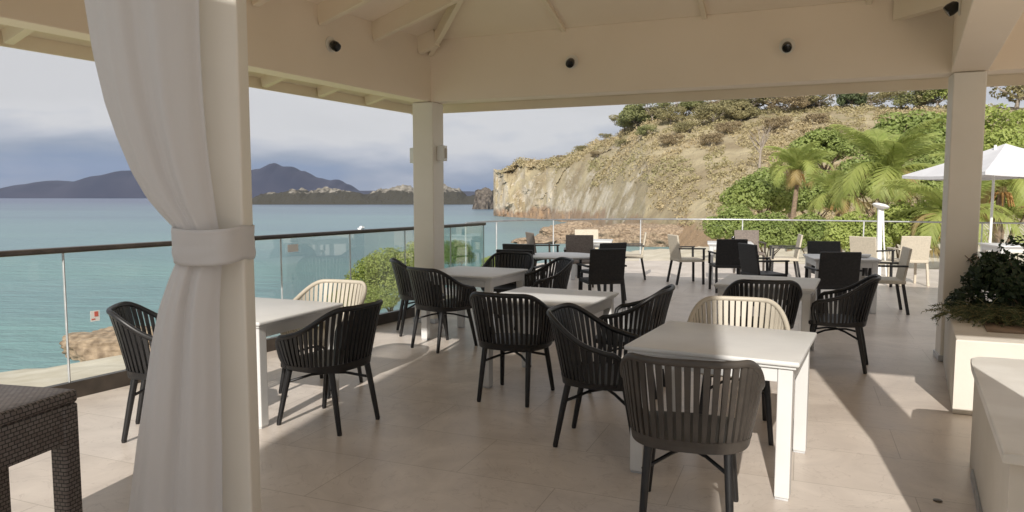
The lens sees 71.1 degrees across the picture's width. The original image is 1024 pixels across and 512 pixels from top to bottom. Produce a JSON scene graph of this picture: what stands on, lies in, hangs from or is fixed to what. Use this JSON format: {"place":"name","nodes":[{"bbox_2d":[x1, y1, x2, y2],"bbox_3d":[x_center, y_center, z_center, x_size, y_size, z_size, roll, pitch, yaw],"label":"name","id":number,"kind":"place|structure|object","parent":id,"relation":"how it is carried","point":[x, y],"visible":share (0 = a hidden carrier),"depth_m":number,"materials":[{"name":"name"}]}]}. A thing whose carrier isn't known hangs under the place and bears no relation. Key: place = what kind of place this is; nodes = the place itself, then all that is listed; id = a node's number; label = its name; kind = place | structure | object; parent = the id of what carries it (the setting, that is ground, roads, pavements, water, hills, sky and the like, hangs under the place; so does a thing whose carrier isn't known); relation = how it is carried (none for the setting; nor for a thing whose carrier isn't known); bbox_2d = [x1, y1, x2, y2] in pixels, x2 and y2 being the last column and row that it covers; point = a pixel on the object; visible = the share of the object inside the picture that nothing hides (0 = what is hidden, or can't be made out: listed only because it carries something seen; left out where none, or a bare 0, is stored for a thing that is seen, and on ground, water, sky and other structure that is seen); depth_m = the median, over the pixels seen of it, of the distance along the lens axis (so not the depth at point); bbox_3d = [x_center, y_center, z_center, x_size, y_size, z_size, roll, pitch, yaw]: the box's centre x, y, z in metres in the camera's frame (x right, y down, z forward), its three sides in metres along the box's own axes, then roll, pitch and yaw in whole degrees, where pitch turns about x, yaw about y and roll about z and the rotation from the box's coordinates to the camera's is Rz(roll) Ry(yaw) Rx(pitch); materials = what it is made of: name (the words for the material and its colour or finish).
{"place":"outdoors","nodes":[
{"label":"outdoors","id":0,"kind":"place"},
{"bbox_2d":[0,163,474,197],"bbox_3d":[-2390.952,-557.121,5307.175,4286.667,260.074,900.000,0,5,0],"label":"mountain island","id":1,"kind":"structure","parent":0,"point":[275,177],"depth_m":4992.53,"materials":[{"name":"stone"}]},
{"bbox_2d":[0,198,668,371],"bbox_3d":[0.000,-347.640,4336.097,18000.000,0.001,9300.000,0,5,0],"label":"sea","id":2,"kind":"structure","parent":0,"point":[32,324],"depth_m":124.02,"materials":[{"name":"liquid"}]},
{"bbox_2d":[472,187,492,208],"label":"sea rock","id":3,"kind":"object","parent":2,"relation":"in","point":[483,198],"visible":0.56,"depth_m":560.73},
{"bbox_2d":[511,236,565,243],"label":"shore rock","id":4,"kind":"object","parent":2,"relation":"in","point":[541,239],"visible":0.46,"depth_m":147.44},
{"bbox_2d":[536,221,600,241],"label":"shore rock","id":5,"kind":"object","parent":2,"relation":"in","point":[562,230],"visible":0.29,"depth_m":155.16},
{"bbox_2d":[584,223,650,242],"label":"shore rock","id":6,"kind":"object","parent":2,"relation":"in","point":[618,233],"visible":0.24,"depth_m":145.33,"materials":[{"name":"stone"}]},
{"bbox_2d":[628,224,683,246],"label":"shore rock","id":7,"kind":"object","parent":2,"relation":"in","point":[656,236],"visible":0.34,"depth_m":138.37,"materials":[{"name":"stone"}]},
{"bbox_2d":[252,184,493,204],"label":"shore","id":8,"kind":"structure","parent":0,"point":[402,194],"depth_m":913.23,"materials":[{"name":"stone"}]},
{"bbox_2d":[9,261,995,511],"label":"terrace floor","id":9,"kind":"structure","parent":0,"point":[889,431],"depth_m":4.68,"materials":[{"name":"tile"}]},
{"bbox_2d":[0,384,82,511],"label":"wicker table","id":10,"kind":"object","parent":9,"relation":"on","point":[35,421],"visible":1,"depth_m":3.06,"materials":[{"name":"wicker"}]},
{"bbox_2d":[106,301,157,442],"bbox_3d":[-2.345,0.751,4.845,0.636,0.867,0.681,-1,5,-16],"label":"slatted armchair","id":11,"kind":"object","parent":9,"relation":"on","point":[132,339],"visible":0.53,"depth_m":4.61,"materials":[{"name":"black plastic"}]},
{"bbox_2d":[199,0,260,511],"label":"pavilion post","id":12,"kind":"object","parent":9,"relation":"on","point":[224,50],"visible":0.58,"depth_m":3.14,"materials":[{"name":"paint"}]},
{"bbox_2d":[84,0,255,511],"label":"curtain","id":13,"kind":"object","parent":12,"relation":"hanging from","point":[147,56],"visible":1,"depth_m":2.98,"materials":[{"name":"white fabric"}]},
{"bbox_2d":[0,222,485,397],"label":"glass railing","id":14,"kind":"object","parent":9,"relation":"on","point":[99,383],"visible":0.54,"depth_m":5.94,"materials":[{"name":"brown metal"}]},
{"bbox_2d":[255,297,343,428],"bbox_3d":[-1.940,0.764,5.431,0.930,0.744,0.960,2,5,22],"label":"dining table","id":15,"kind":"object","parent":9,"relation":"on","point":[274,316],"visible":0.33,"depth_m":5.13,"materials":[{"name":"wood"}]},
{"bbox_2d":[279,279,366,398],"bbox_3d":[-1.554,0.659,5.958,0.681,0.867,0.636,2,5,20],"label":"slatted armchair","id":16,"kind":"object","parent":9,"relation":"on","point":[359,293],"visible":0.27,"depth_m":6.17,"materials":[{"name":"beige plastic"}]},
{"bbox_2d":[275,299,382,435],"bbox_3d":[-1.249,0.738,5.006,0.636,0.867,0.681,2,5,28],"label":"slatted armchair","id":17,"kind":"object","parent":9,"relation":"on","point":[352,339],"visible":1,"depth_m":4.78,"materials":[{"name":"black plastic"}]},
{"bbox_2d":[390,258,444,336],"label":"slatted armchair","id":18,"kind":"object","parent":9,"relation":"on","point":[403,282],"visible":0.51,"depth_m":8.13,"materials":[{"name":"black plastic"}]},
{"bbox_2d":[413,102,443,323],"bbox_3d":[-1.047,-0.534,9.038,0.315,2.736,0.315,2,5,22],"label":"pavilion post","id":19,"kind":"object","parent":9,"relation":"on","point":[428,178],"visible":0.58,"depth_m":8.89,"materials":[{"name":"paint"}]},
{"bbox_2d":[0,0,1023,114],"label":"pavilion","id":20,"kind":"structure","parent":19,"relation":"on","point":[450,56],"depth_m":7.51,"materials":[{"name":"paint"}]},
{"bbox_2d":[779,38,794,53],"bbox_3d":[2.758,-2.117,7.189,0.156,0.157,0.117,2,5,22],"label":"spot light","id":21,"kind":"object","parent":20,"relation":"attached to","point":[786,45],"visible":1,"depth_m":7.21,"materials":[{"name":"paint"}]},
{"bbox_2d":[943,0,960,16],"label":"spot light","id":22,"kind":"object","parent":20,"relation":"attached to","point":[951,8],"visible":1,"depth_m":5.55,"materials":[{"name":"paint"}]},
{"bbox_2d":[406,266,477,353],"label":"slatted armchair","id":23,"kind":"object","parent":9,"relation":"on","point":[425,289],"visible":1,"depth_m":7.31,"materials":[{"name":"black plastic"}]},
{"bbox_2d":[421,266,527,339],"bbox_3d":[-0.430,0.540,8.142,0.930,0.744,0.950,2,5,25],"label":"dining table","id":24,"kind":"object","parent":9,"relation":"on","point":[488,279],"visible":0.65,"depth_m":7.93,"materials":[{"name":"metal"}]},
{"bbox_2d":[481,252,533,324],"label":"slatted armchair","id":25,"kind":"object","parent":9,"relation":"on","point":[527,257],"visible":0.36,"depth_m":9.28,"materials":[{"name":"black plastic"}]},
{"bbox_2d":[469,291,554,407],"bbox_3d":[0.013,0.685,5.652,0.681,0.867,0.636,2,5,22],"label":"slatted armchair","id":26,"kind":"object","parent":9,"relation":"on","point":[489,337],"visible":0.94,"depth_m":5.43,"materials":[{"name":"black plastic"}]},
{"bbox_2d":[496,249,544,292],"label":"armchair","id":27,"kind":"object","parent":9,"relation":"on","point":[507,250],"visible":0.21,"depth_m":9.40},
{"bbox_2d":[502,244,546,277],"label":"square chair","id":28,"kind":"object","parent":9,"relation":"on","point":[519,246],"visible":0.16,"depth_m":10.50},
{"bbox_2d":[525,232,559,275],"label":"square chair","id":29,"kind":"object","parent":9,"relation":"on","point":[530,238],"visible":0.46,"depth_m":13.84,"materials":[{"name":"brown metal"}]},
{"bbox_2d":[514,257,573,329],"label":"slatted armchair","id":30,"kind":"object","parent":9,"relation":"on","point":[560,279],"visible":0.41,"depth_m":8.51,"materials":[{"name":"black plastic"}]},
{"bbox_2d":[481,287,618,399],"bbox_3d":[0.320,0.706,6.129,0.930,0.744,0.930,2,5,26],"label":"dining table","id":31,"kind":"object","parent":9,"relation":"on","point":[593,302],"visible":0.34,"depth_m":5.97,"materials":[{"name":"wood"}]},
{"bbox_2d":[533,252,589,259],"bbox_3d":[0.720,0.354,10.414,1.000,0.745,1.000,0,5,0],"label":"table","id":32,"kind":"object","parent":9,"relation":"on","point":[555,255],"visible":0.29,"depth_m":10.26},
{"bbox_2d":[564,235,594,287],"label":"square chair","id":33,"kind":"object","parent":9,"relation":"on","point":[579,243],"visible":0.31,"depth_m":12.97,"materials":[{"name":"brown metal"}]},
{"bbox_2d":[571,239,612,279],"bbox_3d":[1.550,0.062,13.952,0.800,0.744,0.800,1,5,10],"label":"dining table","id":34,"kind":"object","parent":9,"relation":"on","point":[596,243],"visible":0.24,"depth_m":13.67,"materials":[{"name":"metal"}]},
{"bbox_2d":[546,303,639,446],"bbox_3d":[0.557,0.770,4.616,0.636,0.867,0.681,2,5,22],"label":"slatted armchair","id":35,"kind":"object","parent":9,"relation":"on","point":[583,371],"visible":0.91,"depth_m":4.49,"materials":[{"name":"black plastic"}]},
{"bbox_2d":[576,248,626,303],"bbox_3d":[1.228,0.329,9.825,0.558,0.896,0.543,-1,5,-12],"label":"square chair","id":36,"kind":"object","parent":9,"relation":"on","point":[606,266],"visible":0.77,"depth_m":9.59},
{"bbox_2d":[579,242,626,300],"bbox_3d":[1.398,0.230,11.025,0.558,0.896,0.543,-3,5,-30],"label":"square chair","id":37,"kind":"object","parent":9,"relation":"on","point":[612,246],"visible":0.17,"depth_m":10.85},
{"bbox_2d":[588,284,674,399],"bbox_3d":[0.993,0.668,5.857,0.636,0.867,0.681,2,5,22],"label":"slatted armchair","id":38,"kind":"object","parent":9,"relation":"on","point":[639,317],"visible":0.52,"depth_m":5.57,"materials":[{"name":"black plastic"}]},
{"bbox_2d":[626,232,646,279],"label":"square chair","id":39,"kind":"object","parent":9,"relation":"on","point":[636,255],"visible":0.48,"depth_m":13.68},
{"bbox_2d":[666,234,705,284],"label":"square chair","id":40,"kind":"object","parent":9,"relation":"on","point":[675,247],"visible":1,"depth_m":12.99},
{"bbox_2d":[620,352,764,511],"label":"slatted armchair","id":41,"kind":"object","parent":9,"relation":"on","point":[704,434],"visible":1,"depth_m":3.25,"materials":[{"name":"black plastic"}]},
{"bbox_2d":[624,321,816,500],"bbox_3d":[1.260,0.859,4.275,0.930,0.744,0.930,2,5,28],"label":"dining table","id":42,"kind":"object","parent":9,"relation":"on","point":[781,358],"visible":0.88,"depth_m":4.04,"materials":[{"name":"wood"}]},
{"bbox_2d":[708,239,747,292],"bbox_3d":[3.618,0.149,12.016,0.558,0.896,0.543,0,5,3],"label":"square chair","id":43,"kind":"object","parent":9,"relation":"on","point":[727,253],"visible":0.66,"depth_m":11.79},
{"bbox_2d":[687,296,789,445],"bbox_3d":[1.534,0.747,4.902,0.681,0.867,0.636,2,5,18],"label":"slatted armchair","id":44,"kind":"object","parent":9,"relation":"on","point":[698,315],"visible":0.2,"depth_m":5.08,"materials":[{"name":"beige plastic"}]},
{"bbox_2d":[465,218,1023,265],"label":"terrace railing","id":45,"kind":"object","parent":9,"relation":"on","point":[863,221],"visible":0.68,"depth_m":16.58,"materials":[{"name":"metal"}]},
{"bbox_2d":[733,230,766,274],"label":"square chair","id":46,"kind":"object","parent":9,"relation":"on","point":[752,236],"visible":0.45,"depth_m":14.86,"materials":[{"name":"brown metal"}]},
{"bbox_2d":[722,279,801,328],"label":"slatted armchair","id":47,"kind":"object","parent":9,"relation":"on","point":[794,292],"visible":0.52,"depth_m":6.24,"materials":[{"name":"black plastic"}]},
{"bbox_2d":[738,243,789,305],"bbox_3d":[3.714,0.261,10.650,0.543,0.896,0.558,-1,5,-12],"label":"square chair","id":48,"kind":"object","parent":9,"relation":"on","point":[749,258],"visible":0.7,"depth_m":10.52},
{"bbox_2d":[714,274,819,350],"bbox_3d":[2.560,0.620,7.175,0.900,0.744,0.980,2,5,26],"label":"dining table","id":49,"kind":"object","parent":9,"relation":"on","point":[808,288],"visible":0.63,"depth_m":6.88,"materials":[{"name":"wood"}]},
{"bbox_2d":[769,234,802,276],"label":"square chair","id":50,"kind":"object","parent":9,"relation":"on","point":[795,257],"visible":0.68,"depth_m":13.17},
{"bbox_2d":[807,241,840,295],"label":"square chair","id":51,"kind":"object","parent":9,"relation":"on","point":[815,247],"visible":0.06,"depth_m":11.19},
{"bbox_2d":[804,252,861,313],"bbox_3d":[4.147,0.374,9.276,0.558,0.896,0.543,0,5,5],"label":"square chair","id":52,"kind":"object","parent":9,"relation":"on","point":[837,270],"visible":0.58,"depth_m":9.03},
{"bbox_2d":[803,254,881,313],"bbox_3d":[4.620,0.378,10.115,0.850,0.744,0.850,1,5,12],"label":"dining table","id":53,"kind":"object","parent":9,"relation":"on","point":[868,262],"visible":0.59,"depth_m":9.69,"materials":[{"name":"metal"}]},
{"bbox_2d":[808,274,880,373],"bbox_3d":[3.061,0.601,6.670,0.636,0.867,0.681,2,5,28],"label":"slatted armchair","id":54,"kind":"object","parent":9,"relation":"on","point":[855,307],"visible":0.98,"depth_m":6.42,"materials":[{"name":"black plastic"}]},
{"bbox_2d":[849,236,894,286],"bbox_3d":[6.318,0.098,12.633,0.543,0.896,0.558,-3,5,-30],"label":"square chair","id":55,"kind":"object","parent":9,"relation":"on","point":[865,245],"visible":0.5,"depth_m":12.49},
{"bbox_2d":[872,203,888,275],"bbox_3d":[7.330,-0.328,14.301,0.304,1.470,0.305,4,6,43],"label":"garden lamp","id":56,"kind":"object","parent":9,"relation":"on","point":[881,207],"visible":0.93,"depth_m":14.28,"materials":[{"name":"white plastic"}]},
{"bbox_2d":[861,246,911,314],"bbox_3d":[5.155,0.323,9.899,0.543,0.896,0.558,2,5,18],"label":"square chair","id":57,"kind":"object","parent":9,"relation":"on","point":[902,266],"visible":0.62,"depth_m":9.70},
{"bbox_2d":[887,236,931,286],"bbox_3d":[7.147,0.075,12.913,0.558,0.896,0.543,0,5,5],"label":"square chair","id":58,"kind":"object","parent":9,"relation":"on","point":[919,246],"visible":0.81,"depth_m":12.67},
{"bbox_2d":[933,71,986,360],"bbox_3d":[4.302,-0.356,6.881,0.300,2.736,0.300,2,5,22],"label":"pavilion post","id":59,"kind":"object","parent":9,"relation":"on","point":[965,124],"visible":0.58,"depth_m":6.74,"materials":[{"name":"paint"}]},
{"bbox_2d":[902,144,1023,251],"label":"parasol","id":60,"kind":"object","parent":9,"relation":"on","point":[1003,162],"visible":0.56,"depth_m":13.61,"materials":[{"name":"white fabric"}]},
{"bbox_2d":[943,301,1023,414],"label":"planter box","id":61,"kind":"object","parent":9,"relation":"on","point":[964,343],"visible":0.47,"depth_m":5.22,"materials":[{"name":"paint"}]},
{"bbox_2d":[921,295,1023,327],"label":"trailing herb","id":62,"kind":"object","parent":61,"relation":"in","point":[972,312],"visible":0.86,"depth_m":5.93,"materials":[{"name":"green plant"}]},
{"bbox_2d":[943,235,1023,311],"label":"shrub","id":63,"kind":"object","parent":61,"relation":"in","point":[1000,275],"visible":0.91,"depth_m":6.22,"materials":[{"name":"green plant"}]},
{"bbox_2d":[970,357,1023,511],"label":"stone counter","id":64,"kind":"object","parent":9,"relation":"on","point":[997,458],"visible":1,"depth_m":3.34,"materials":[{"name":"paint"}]},
{"bbox_2d":[978,243,1023,267],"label":"dining table","id":65,"kind":"object","parent":9,"relation":"on","point":[985,247],"visible":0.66,"depth_m":12.46,"materials":[{"name":"metal"}]},
{"bbox_2d":[0,224,1023,386],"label":"ground","id":66,"kind":"structure","parent":0,"point":[42,377],"depth_m":26.61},
{"bbox_2d":[59,325,152,361],"bbox_3d":[-20.854,5.087,39.502,7.872,2.397,3.936,0,5,0],"label":"shore rock","id":67,"kind":"object","parent":66,"relation":"on","point":[95,344],"visible":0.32,"depth_m":37.84,"materials":[{"name":"stone"}]},
{"bbox_2d":[327,284,400,309],"bbox_3d":[-7.038,2.985,34.359,4.063,3.244,2.806,3,5,30],"label":"lime bush","id":68,"kind":"object","parent":66,"relation":"on","point":[375,293],"visible":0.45,"depth_m":33.51,"materials":[{"name":"green plant"}]},
{"bbox_2d":[344,247,413,311],"bbox_3d":[-6.014,2.041,36.417,3.815,5.032,5.100,4,6,42],"label":"lime bush","id":69,"kind":"object","parent":66,"relation":"on","point":[376,268],"visible":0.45,"depth_m":35.20,"materials":[{"name":"green plant"}]},
{"bbox_2d":[444,239,476,267],"bbox_3d":[-2.661,1.209,34.165,1.772,4.002,1.974,1,5,17],"label":"lime bush","id":70,"kind":"object","parent":66,"relation":"on","point":[457,252],"visible":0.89,"depth_m":33.58,"materials":[{"name":"green plant"}]},
{"bbox_2d":[702,203,755,239],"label":"green bush","id":71,"kind":"object","parent":66,"relation":"on","point":[716,229],"visible":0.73,"depth_m":51.09,"materials":[{"name":"green plant"}]},
{"bbox_2d":[719,167,800,217],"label":"leafy tree","id":72,"kind":"object","parent":66,"relation":"on","point":[754,191],"visible":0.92,"depth_m":62.16,"materials":[{"name":"green plant"}]},
{"bbox_2d":[737,211,791,262],"bbox_3d":[14.287,0.130,40.099,3.576,5.352,3.372,0,5,1],"label":"green bush","id":73,"kind":"object","parent":66,"relation":"on","point":[770,232],"visible":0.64,"depth_m":39.04,"materials":[{"name":"green plant"}]},
{"bbox_2d":[764,141,837,250],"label":"palm tree","id":74,"kind":"object","parent":66,"relation":"on","point":[797,161],"visible":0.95,"depth_m":55.08,"materials":[{"name":"green plant"}]},
{"bbox_2d":[781,212,831,253],"bbox_3d":[15.122,0.460,36.133,3.046,5.411,2.952,2,5,25],"label":"green bush","id":75,"kind":"object","parent":66,"relation":"on","point":[811,230],"visible":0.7,"depth_m":35.59,"materials":[{"name":"green plant"}]},
{"bbox_2d":[783,170,849,217],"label":"leafy tree","id":76,"kind":"object","parent":66,"relation":"on","point":[807,195],"visible":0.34,"depth_m":63.86,"materials":[{"name":"green plant"}]},
{"bbox_2d":[803,170,872,251],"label":"palm tree","id":77,"kind":"object","parent":66,"relation":"on","point":[826,185],"visible":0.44,"depth_m":49.44,"materials":[{"name":"green plant"}]},
{"bbox_2d":[819,211,894,251],"bbox_3d":[15.902,0.659,33.264,3.278,5.486,3.091,-1,5,-17],"label":"green bush","id":78,"kind":"object","parent":66,"relation":"on","point":[841,232],"visible":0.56,"depth_m":32.57,"materials":[{"name":"green plant"}]},
{"bbox_2d":[831,153,914,216],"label":"leafy tree","id":79,"kind":"object","parent":66,"relation":"on","point":[862,194],"visible":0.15,"depth_m":59.77,"materials":[{"name":"green plant"}]},
{"bbox_2d":[825,118,945,212],"bbox_3d":[18.816,-2.273,36.041,6.493,8.782,6.348,0,5,0],"label":"palm tree","id":80,"kind":"object","parent":66,"relation":"on","point":[889,157],"visible":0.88,"depth_m":34.98,"materials":[{"name":"green plant"}]},
{"bbox_2d":[860,201,940,264],"bbox_3d":[16.911,0.624,31.138,3.395,6.028,3.290,3,6,33],"label":"green bush","id":81,"kind":"object","parent":66,"relation":"on","point":[897,229],"visible":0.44,"depth_m":30.52,"materials":[{"name":"green plant"}]},
{"bbox_2d":[890,150,944,202],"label":"leafy tree","id":82,"kind":"object","parent":66,"relation":"on","point":[936,162],"visible":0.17,"depth_m":54.29,"materials":[{"name":"green plant"}]},
{"bbox_2d":[876,179,1023,262],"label":"palm tree","id":83,"kind":"object","parent":66,"relation":"on","point":[934,211],"visible":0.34,"depth_m":28.37,"materials":[{"name":"green plant"}]},
{"bbox_2d":[928,137,1023,252],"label":"palm tree","id":84,"kind":"object","parent":66,"relation":"on","point":[1003,194],"visible":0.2,"depth_m":29.86,"materials":[{"name":"green plant"}]},
{"bbox_2d":[981,185,1023,242],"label":"green bush","id":85,"kind":"object","parent":66,"relation":"on","point":[1021,217],"visible":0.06,"depth_m":39.22,"materials":[{"name":"green plant"}]},
{"bbox_2d":[983,127,1023,233],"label":"leafy tree","id":86,"kind":"object","parent":66,"relation":"on","point":[1005,136],"visible":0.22,"depth_m":64.75,"materials":[{"name":"green plant"}]},
{"bbox_2d":[0,46,1023,190],"label":"sky","id":87,"kind":"structure","parent":0,"point":[55,122],"materials":[{"name":"white"}]},
{"bbox_2d":[493,105,1023,246],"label":"headland hill","id":88,"kind":"structure","parent":0,"point":[564,192],"depth_m":206.82,"materials":[{"name":"stone"}]},
{"bbox_2d":[616,104,659,127],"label":"leafy tree","id":89,"kind":"object","parent":88,"relation":"on","point":[630,114],"visible":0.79,"depth_m":252.60,"materials":[{"name":"green plant"}]},
{"bbox_2d":[654,105,686,124],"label":"leafy tree","id":90,"kind":"object","parent":88,"relation":"on","point":[665,114],"visible":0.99,"depth_m":234.19,"materials":[{"name":"green plant"}]},
{"bbox_2d":[672,120,699,132],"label":"dry bush","id":91,"kind":"object","parent":88,"relation":"on","point":[681,126],"visible":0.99,"depth_m":210.66,"materials":[{"name":"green plant"}]},
{"bbox_2d":[689,103,729,121],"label":"leafy tree","id":92,"kind":"object","parent":88,"relation":"on","point":[703,113],"visible":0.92,"depth_m":217.25,"materials":[{"name":"green plant"}]},
{"bbox_2d":[697,132,724,144],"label":"dry bush","id":93,"kind":"object","parent":88,"relation":"on","point":[710,137],"visible":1,"depth_m":184.36,"materials":[{"name":"brown plant"}]},
{"bbox_2d":[714,121,742,132],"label":"dry bush","id":94,"kind":"object","parent":88,"relation":"on","point":[726,127],"visible":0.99,"depth_m":195.12,"materials":[{"name":"brown plant"}]},
{"bbox_2d":[723,100,761,121],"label":"leafy tree","id":95,"kind":"object","parent":88,"relation":"on","point":[742,109],"visible":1,"depth_m":212.55,"materials":[{"name":"green plant"}]},
{"bbox_2d":[497,101,1001,228],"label":"hill scrub","id":96,"kind":"object","parent":88,"relation":"on","point":[847,108],"visible":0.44,"depth_m":194.10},
{"bbox_2d":[748,125,771,168],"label":"bare tree","id":97,"kind":"object","parent":88,"relation":"on","point":[762,143],"visible":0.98,"depth_m":148.52,"materials":[{"name":"beige plant"}]},
{"bbox_2d":[761,116,793,128],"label":"dry bush","id":98,"kind":"object","parent":88,"relation":"on","point":[784,119],"visible":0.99,"depth_m":188.71,"materials":[{"name":"brown plant"}]},
{"bbox_2d":[764,96,810,112],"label":"leafy tree","id":99,"kind":"object","parent":88,"relation":"on","point":[793,101],"visible":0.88,"depth_m":213.44,"materials":[{"name":"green plant"}]},
{"bbox_2d":[799,112,829,123],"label":"dry bush","id":100,"kind":"object","parent":88,"relation":"on","point":[822,117],"visible":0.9,"depth_m":191.15,"materials":[{"name":"brown plant"}]},
{"bbox_2d":[789,127,861,175],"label":"leafy tree","id":101,"kind":"object","parent":88,"relation":"on","point":[828,141],"visible":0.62,"depth_m":77.39,"materials":[{"name":"green plant"}]},
{"bbox_2d":[835,93,866,107],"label":"leafy tree","id":102,"kind":"object","parent":88,"relation":"on","point":[842,99],"visible":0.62,"depth_m":215.34,"materials":[{"name":"green plant"}]},
{"bbox_2d":[851,92,892,105],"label":"leafy tree","id":103,"kind":"object","parent":88,"relation":"on","point":[872,99],"visible":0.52,"depth_m":214.56,"materials":[{"name":"green plant"}]},
{"bbox_2d":[853,109,946,205],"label":"leafy tree","id":104,"kind":"object","parent":88,"relation":"on","point":[902,123],"visible":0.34,"depth_m":60.12,"materials":[{"name":"green plant"}]},
{"bbox_2d":[890,90,941,107],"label":"leafy tree","id":105,"kind":"object","parent":88,"relation":"on","point":[902,98],"visible":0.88,"depth_m":200.69,"materials":[{"name":"green plant"}]},
{"bbox_2d":[984,103,1023,137],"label":"leafy tree","id":106,"kind":"object","parent":88,"relation":"on","point":[1016,115],"visible":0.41,"depth_m":73.78,"materials":[{"name":"green plant"}]},
{"bbox_2d":[989,85,1023,109],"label":"leafy tree","id":107,"kind":"object","parent":88,"relation":"on","point":[1018,90],"visible":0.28,"depth_m":191.02,"materials":[{"name":"green plant"}]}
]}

